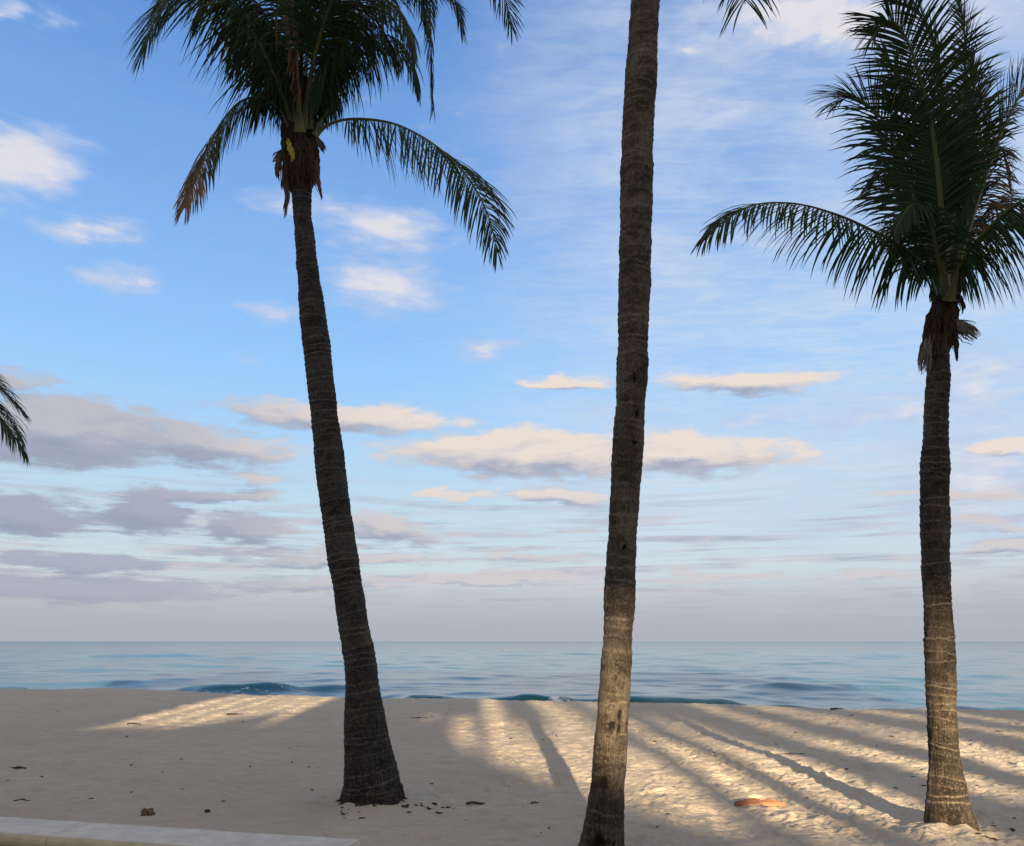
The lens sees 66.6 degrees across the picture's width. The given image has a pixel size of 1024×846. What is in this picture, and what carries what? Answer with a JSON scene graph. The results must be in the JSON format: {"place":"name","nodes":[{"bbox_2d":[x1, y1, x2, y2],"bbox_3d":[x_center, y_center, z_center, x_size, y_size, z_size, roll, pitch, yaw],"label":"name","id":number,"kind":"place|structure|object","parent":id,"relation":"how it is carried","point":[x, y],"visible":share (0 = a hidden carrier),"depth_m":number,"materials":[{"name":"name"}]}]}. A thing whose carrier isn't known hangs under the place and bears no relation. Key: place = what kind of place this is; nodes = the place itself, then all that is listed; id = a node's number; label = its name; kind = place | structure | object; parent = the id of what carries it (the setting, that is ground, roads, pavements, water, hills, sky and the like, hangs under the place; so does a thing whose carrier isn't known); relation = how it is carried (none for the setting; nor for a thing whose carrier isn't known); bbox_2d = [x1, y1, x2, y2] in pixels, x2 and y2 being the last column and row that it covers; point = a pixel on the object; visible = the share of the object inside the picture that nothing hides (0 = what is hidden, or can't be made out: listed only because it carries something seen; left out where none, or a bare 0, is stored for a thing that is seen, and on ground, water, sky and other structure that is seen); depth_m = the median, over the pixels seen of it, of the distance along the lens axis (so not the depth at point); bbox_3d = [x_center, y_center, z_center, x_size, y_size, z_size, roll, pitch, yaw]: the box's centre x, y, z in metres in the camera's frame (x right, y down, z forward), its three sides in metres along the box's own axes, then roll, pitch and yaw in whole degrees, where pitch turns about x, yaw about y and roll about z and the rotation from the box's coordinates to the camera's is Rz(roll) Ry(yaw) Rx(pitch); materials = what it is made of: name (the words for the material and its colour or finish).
{"place":"outdoors","nodes":[
{"label":"outdoors","id":0,"kind":"place"},
{"bbox_2d":[0,688,1023,845],"bbox_3d":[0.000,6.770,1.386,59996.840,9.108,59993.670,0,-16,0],"label":"sand beach","id":1,"kind":"structure","parent":0,"point":[458,753],"depth_m":10.70,"materials":[{"name":"beige sand"}]},
{"bbox_2d":[0,373,31,465],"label":"coconut palm","id":2,"kind":"object","parent":1,"relation":"on","point":[5,430],"visible":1,"depth_m":13.56,"materials":[{"name":"green plant"}]},
{"bbox_2d":[140,808,155,815],"bbox_3d":[-3.695,3.956,7.912,0.153,0.103,0.110,7,-17,-22],"label":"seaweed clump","id":3,"kind":"object","parent":1,"relation":"on","point":[147,812],"visible":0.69,"depth_m":7.89,"materials":[{"name":"brown plant"}]},
{"bbox_2d":[0,817,359,845],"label":"wall","id":4,"kind":"structure","parent":1,"relation":"on","point":[26,832],"depth_m":5.67,"materials":[{"name":"concrete"}]},
{"bbox_2d":[121,0,526,805],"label":"coconut palm","id":5,"kind":"object","parent":1,"relation":"on","point":[333,42],"visible":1,"depth_m":10.32,"materials":[{"name":"green plant"}]},
{"bbox_2d":[466,801,484,804],"bbox_3d":[-0.403,4.191,8.601,0.211,0.030,0.061,-1,-16,5],"label":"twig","id":6,"kind":"object","parent":1,"relation":"on","point":[471,802],"visible":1,"depth_m":8.59,"materials":[{"name":"brown wood"}]},
{"bbox_2d":[578,0,779,845],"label":"coconut palm","id":7,"kind":"object","parent":1,"relation":"on","point":[603,824],"visible":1,"depth_m":7.39,"materials":[{"name":"brown plant"}]},
{"bbox_2d":[734,798,785,807],"bbox_3d":[2.676,4.098,8.424,0.562,0.077,0.121,-1,-16,3],"label":"palm husk","id":8,"kind":"object","parent":1,"relation":"on","point":[757,801],"visible":1,"depth_m":8.39,"materials":[{"name":"brown plant"}]},
{"bbox_2d":[690,0,1023,830],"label":"coconut palm","id":9,"kind":"object","parent":1,"relation":"on","point":[936,180],"visible":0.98,"depth_m":8.14,"materials":[{"name":"green plant"}]},
{"bbox_2d":[0,641,1023,710],"bbox_3d":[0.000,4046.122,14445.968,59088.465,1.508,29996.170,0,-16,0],"label":"sea","id":10,"kind":"structure","parent":0,"point":[859,675],"depth_m":84.99,"materials":[{"name":"liquid"}]},
{"bbox_2d":[0,0,1023,640],"label":"sky","id":11,"kind":"structure","parent":0,"point":[167,490],"materials":[{"name":"blue"}]}
]}

